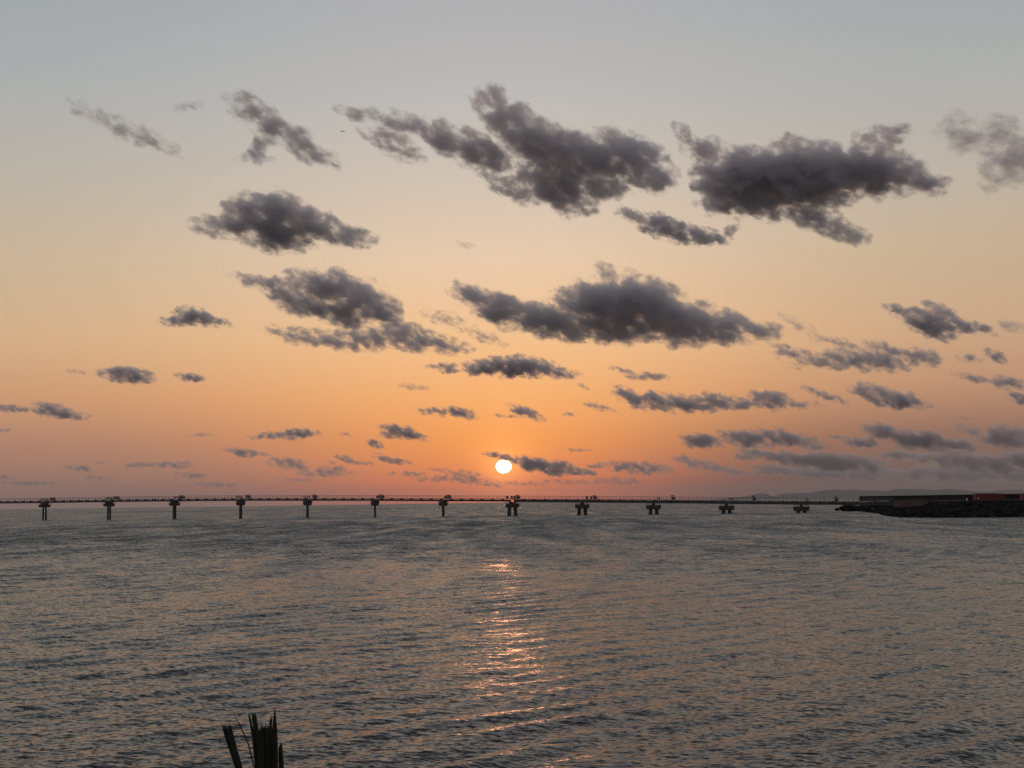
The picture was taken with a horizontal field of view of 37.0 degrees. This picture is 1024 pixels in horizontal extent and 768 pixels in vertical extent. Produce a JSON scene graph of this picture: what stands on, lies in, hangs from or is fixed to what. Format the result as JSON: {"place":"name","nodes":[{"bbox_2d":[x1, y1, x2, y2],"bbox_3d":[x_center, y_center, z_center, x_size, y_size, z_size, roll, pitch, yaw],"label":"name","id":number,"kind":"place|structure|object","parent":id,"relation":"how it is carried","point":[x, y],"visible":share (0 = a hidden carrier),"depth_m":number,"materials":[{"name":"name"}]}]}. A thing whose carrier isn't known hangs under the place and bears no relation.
{"place":"outdoors","nodes":[
{"label":"outdoors","id":0,"kind":"place"},
{"bbox_2d":[0,498,1023,767],"bbox_3d":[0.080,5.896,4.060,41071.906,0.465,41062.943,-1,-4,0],"label":"water","id":1,"kind":"structure","parent":0,"point":[546,634],"depth_m":62.54,"materials":[{"name":"black liquid"}]},
{"bbox_2d":[38,503,50,519],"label":"bridge pier","id":2,"kind":"structure","parent":1,"relation":"in","point":[43,505],"depth_m":707.71,"materials":[{"name":"concrete"}]},
{"bbox_2d":[102,501,114,519],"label":"bridge pier","id":3,"kind":"structure","parent":1,"relation":"in","point":[108,505],"depth_m":693.39,"materials":[{"name":"concrete"}]},
{"bbox_2d":[169,501,179,518],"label":"bridge pier","id":4,"kind":"structure","parent":1,"relation":"in","point":[174,504],"depth_m":679.61,"materials":[{"name":"concrete"}]},
{"bbox_2d":[236,500,245,517],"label":"bridge pier","id":5,"kind":"structure","parent":1,"relation":"in","point":[240,503],"depth_m":666.29,"materials":[{"name":"concrete"}]},
{"bbox_2d":[303,501,312,517],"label":"bridge pier","id":6,"kind":"structure","parent":1,"relation":"in","point":[306,503],"depth_m":653.34,"materials":[{"name":"concrete"}]},
{"bbox_2d":[370,500,379,516],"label":"bridge pier","id":7,"kind":"structure","parent":1,"relation":"in","point":[374,503],"depth_m":640.67,"materials":[{"name":"concrete"}]},
{"bbox_2d":[438,501,447,515],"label":"bridge pier","id":8,"kind":"structure","parent":1,"relation":"in","point":[443,504],"depth_m":628.51,"materials":[{"name":"concrete"}]},
{"bbox_2d":[505,502,518,515],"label":"bridge pier","id":9,"kind":"structure","parent":1,"relation":"in","point":[513,505],"depth_m":618.69,"materials":[{"name":"concrete"}]},
{"bbox_2d":[0,495,892,504],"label":"approach light bridge","id":10,"kind":"structure","parent":9,"relation":"on","point":[741,501],"depth_m":624.03,"materials":[{"name":"metal"}]},
{"bbox_2d":[575,502,588,514],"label":"bridge pier","id":11,"kind":"structure","parent":1,"relation":"in","point":[580,506],"depth_m":606.73,"materials":[{"name":"concrete"}]},
{"bbox_2d":[646,503,660,513],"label":"bridge pier","id":12,"kind":"structure","parent":1,"relation":"in","point":[650,507],"depth_m":595.24,"materials":[{"name":"concrete"}]},
{"bbox_2d":[719,504,733,513],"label":"bridge pier","id":13,"kind":"structure","parent":1,"relation":"in","point":[729,508],"depth_m":583.93,"materials":[{"name":"concrete"}]},
{"bbox_2d":[793,504,809,512],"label":"bridge pier","id":14,"kind":"structure","parent":1,"relation":"in","point":[798,509],"depth_m":572.78,"materials":[{"name":"concrete"}]},
{"bbox_2d":[0,0,1023,508],"label":"sky","id":15,"kind":"structure","parent":0,"point":[645,249],"materials":[{"name":"orange"}]},
{"bbox_2d":[715,490,886,499],"bbox_3d":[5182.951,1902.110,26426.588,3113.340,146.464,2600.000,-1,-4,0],"label":"hills","id":16,"kind":"structure","parent":0,"point":[839,494],"depth_m":25701.05,"materials":[{"name":"grey"}]},
{"bbox_2d":[877,489,1003,495],"bbox_3d":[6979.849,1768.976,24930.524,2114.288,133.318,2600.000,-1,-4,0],"label":"hills","id":17,"kind":"structure","parent":0,"point":[901,492],"depth_m":24339.83,"materials":[{"name":"grey"}]},
{"bbox_2d":[914,506,1023,517],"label":"land","id":18,"kind":"structure","parent":0,"point":[979,511],"depth_m":390.53,"materials":[{"name":"black stone"}]},
{"bbox_2d":[839,505,845,510],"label":"boulder","id":19,"kind":"object","parent":18,"relation":"on","point":[841,508],"visible":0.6,"depth_m":621.81,"materials":[{"name":"grey stone"}]},
{"bbox_2d":[845,505,855,510],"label":"boulder","id":20,"kind":"object","parent":18,"relation":"on","point":[850,507],"visible":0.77,"depth_m":606.28,"materials":[{"name":"grey stone"}]},
{"bbox_2d":[860,502,943,511],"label":"rubble","id":21,"kind":"object","parent":18,"relation":"on","point":[924,508],"visible":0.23,"depth_m":429.75,"materials":[{"name":"grey stone"}]},
{"bbox_2d":[893,499,936,506],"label":"retaining wall","id":22,"kind":"structure","parent":18,"relation":"on","point":[907,502],"depth_m":447.59,"materials":[{"name":"beige concrete"}]},
{"bbox_2d":[855,505,1021,517],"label":"rock armour","id":23,"kind":"object","parent":18,"relation":"on","point":[894,512],"visible":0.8,"depth_m":402.54,"materials":[{"name":"grey stone"}]},
{"bbox_2d":[927,500,1023,513],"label":"concrete armour","id":24,"kind":"object","parent":18,"relation":"on","point":[946,506],"visible":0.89,"depth_m":392.58,"materials":[{"name":"grey concrete"}]},
{"bbox_2d":[928,499,1023,506],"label":"sea wall","id":25,"kind":"structure","parent":18,"relation":"on","point":[994,502],"depth_m":396.83,"materials":[{"name":"concrete"}]},
{"bbox_2d":[859,494,1019,500],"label":"parapet wall","id":26,"kind":"structure","parent":25,"relation":"on","point":[954,497],"depth_m":546.22,"materials":[{"name":"concrete"}]},
{"bbox_2d":[962,496,972,500],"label":"red barrier","id":27,"kind":"object","parent":25,"relation":"on","point":[968,497],"visible":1,"depth_m":423.44,"materials":[{"name":"paint"}]},
{"bbox_2d":[973,493,995,499],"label":"red shelter","id":28,"kind":"object","parent":25,"relation":"on","point":[983,496],"visible":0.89,"depth_m":418.72,"materials":[{"name":"paint"}]},
{"bbox_2d":[995,494,1004,499],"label":"red shelter","id":29,"kind":"object","parent":25,"relation":"on","point":[999,496],"visible":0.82,"depth_m":418.77,"materials":[{"name":"paint"}]},
{"bbox_2d":[993,490,1023,493],"bbox_3d":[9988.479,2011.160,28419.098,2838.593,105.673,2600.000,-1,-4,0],"label":"hills","id":30,"kind":"structure","parent":0,"point":[1012,491],"depth_m":27862.07,"materials":[{"name":"grey"}]},
{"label":"ground","id":31,"kind":"structure","parent":0,"visible":0},
{"bbox_2d":[222,709,283,767],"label":"cut palm","id":32,"kind":"object","parent":31,"relation":"on","point":[265,744],"visible":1,"depth_m":6.61,"materials":[{"name":"green plant"}]}
]}

